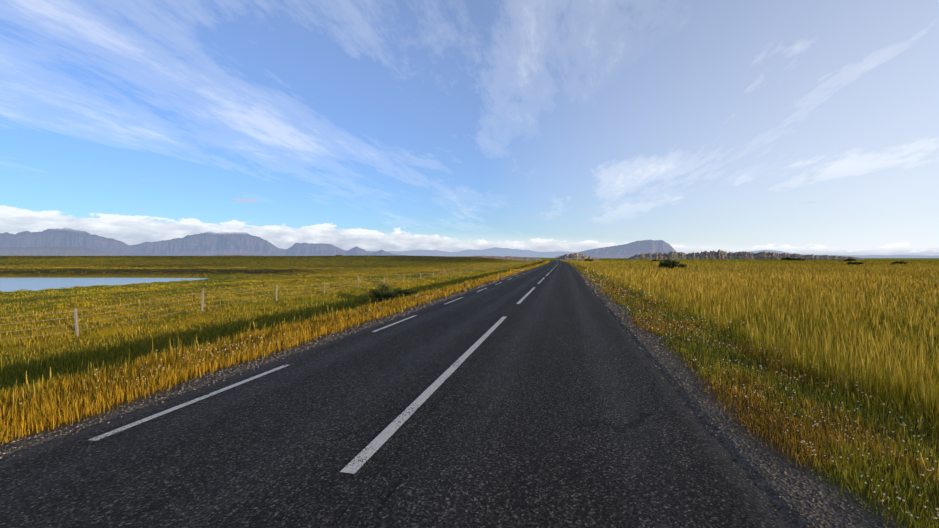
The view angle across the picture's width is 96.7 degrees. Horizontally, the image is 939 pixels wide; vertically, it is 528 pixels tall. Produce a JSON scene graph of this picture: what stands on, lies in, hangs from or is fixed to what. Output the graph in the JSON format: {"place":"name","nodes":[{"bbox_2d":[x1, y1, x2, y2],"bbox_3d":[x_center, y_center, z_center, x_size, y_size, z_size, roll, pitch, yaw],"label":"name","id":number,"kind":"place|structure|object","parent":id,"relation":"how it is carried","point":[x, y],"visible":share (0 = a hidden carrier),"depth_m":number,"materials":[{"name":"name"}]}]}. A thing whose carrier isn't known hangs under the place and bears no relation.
{"place":"outdoors","nodes":[
{"label":"outdoors","id":0,"kind":"place"},
{"bbox_2d":[0,246,121,255],"bbox_3d":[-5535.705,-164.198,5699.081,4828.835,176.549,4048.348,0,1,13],"label":"foothills","id":1,"kind":"structure","parent":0,"point":[49,251],"depth_m":5269.32,"materials":[{"name":"grey stone"}]},
{"bbox_2d":[0,278,207,291],"bbox_3d":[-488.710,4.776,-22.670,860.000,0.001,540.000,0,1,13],"label":"inlet water","id":2,"kind":"structure","parent":0,"point":[16,284],"depth_m":79.79,"materials":[{"name":"blue liquid"}]},
{"bbox_2d":[0,228,406,255],"bbox_3d":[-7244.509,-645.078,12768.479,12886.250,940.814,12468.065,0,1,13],"label":"mountains","id":3,"kind":"structure","parent":0,"point":[208,244],"depth_m":11027.82,"materials":[{"name":"grey stone"}]},
{"bbox_2d":[214,254,260,255],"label":"lava ridge","id":4,"kind":"structure","parent":0,"point":[236,255],"depth_m":446.84,"materials":[{"name":"grey stone"}]},
{"bbox_2d":[0,260,792,527],"bbox_3d":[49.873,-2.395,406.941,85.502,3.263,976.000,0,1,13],"label":"road","id":5,"kind":"structure","parent":0,"point":[553,400],"depth_m":3.76,"materials":[{"name":"grey asphalt"}]},
{"bbox_2d":[89,261,557,473],"bbox_3d":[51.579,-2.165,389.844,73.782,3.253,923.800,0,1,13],"label":"road markings","id":6,"kind":"object","parent":5,"relation":"on","point":[381,439],"visible":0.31,"depth_m":4.70,"materials":[{"name":"paint"}]},
{"bbox_2d":[0,256,938,527],"bbox_3d":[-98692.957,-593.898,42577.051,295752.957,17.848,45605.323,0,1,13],"label":"ground","id":7,"kind":"structure","parent":0,"point":[778,486],"depth_m":7.92,"materials":[{"name":"plant"}]},
{"bbox_2d":[0,260,532,340],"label":"fence","id":8,"kind":"object","parent":7,"relation":"on","point":[75,317],"visible":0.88,"depth_m":20.16,"materials":[{"name":"grey wood"}]},
{"bbox_2d":[361,282,413,303],"bbox_3d":[-5.438,2.002,28.038,3.822,1.545,2.973,0,1,13],"label":"willow shrub","id":9,"kind":"object","parent":7,"relation":"on","point":[385,291],"visible":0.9,"depth_m":27.95,"materials":[{"name":"green plant"}]},
{"bbox_2d":[0,274,935,527],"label":"shoulder gravel stones","id":10,"kind":"object","parent":7,"relation":"on","point":[479,286],"visible":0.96,"depth_m":4.88,"materials":[{"name":"grey gravel"}]},
{"bbox_2d":[0,255,938,527],"bbox_3d":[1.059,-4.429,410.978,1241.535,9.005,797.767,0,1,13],"label":"grass","id":11,"kind":"structure","parent":7,"relation":"on","point":[708,293],"depth_m":12.02,"materials":[{"name":"plant"}]},
{"bbox_2d":[19,269,938,518],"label":"clover flowers","id":12,"kind":"object","parent":7,"relation":"on","point":[899,498],"visible":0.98,"depth_m":5.61,"materials":[{"name":"white plant"}]},
{"bbox_2d":[556,253,598,260],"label":"rocks","id":13,"kind":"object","parent":7,"relation":"on","point":[574,256],"depth_m":420.48,"materials":[{"name":"grey stone"}]},
{"bbox_2d":[657,259,686,268],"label":"willow shrub","id":14,"kind":"object","parent":7,"relation":"on","point":[668,263],"visible":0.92,"depth_m":79.73,"materials":[{"name":"green plant"}]},
{"bbox_2d":[628,249,863,259],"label":"lava ridge","id":15,"kind":"structure","parent":7,"relation":"on","point":[719,254],"depth_m":514.85,"materials":[{"name":"grey stone"}]},
{"bbox_2d":[781,257,804,260],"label":"willow shrub","id":16,"kind":"object","parent":7,"relation":"on","point":[791,259],"visible":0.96,"depth_m":356.72,"materials":[{"name":"green plant"}]},
{"bbox_2d":[847,262,863,264],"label":"willow shrub","id":17,"kind":"object","parent":7,"relation":"on","point":[854,263],"depth_m":127.80,"materials":[{"name":"green plant"}]},
{"bbox_2d":[891,261,906,264],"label":"willow shrub","id":18,"kind":"object","parent":7,"relation":"on","point":[900,262],"depth_m":140.07,"materials":[{"name":"green plant"}]},
{"bbox_2d":[0,0,938,255],"label":"sky","id":19,"kind":"structure","parent":0,"point":[804,127],"materials":[{"name":"blue"}]},
{"bbox_2d":[446,256,540,260],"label":"lava ridge","id":20,"kind":"structure","parent":0,"point":[517,258],"depth_m":686.47,"materials":[{"name":"stone"}]},
{"bbox_2d":[279,247,938,257],"bbox_3d":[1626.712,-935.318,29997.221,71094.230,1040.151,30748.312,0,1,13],"label":"mountains","id":21,"kind":"structure","parent":0,"point":[497,251],"depth_m":36037.35,"materials":[{"name":"grey stone"}]},
{"bbox_2d":[554,240,675,257],"bbox_3d":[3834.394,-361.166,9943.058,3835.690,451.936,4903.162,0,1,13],"label":"table mountain","id":22,"kind":"structure","parent":0,"point":[628,250],"depth_m":9597.69,"materials":[{"name":"grey stone"}]}
]}

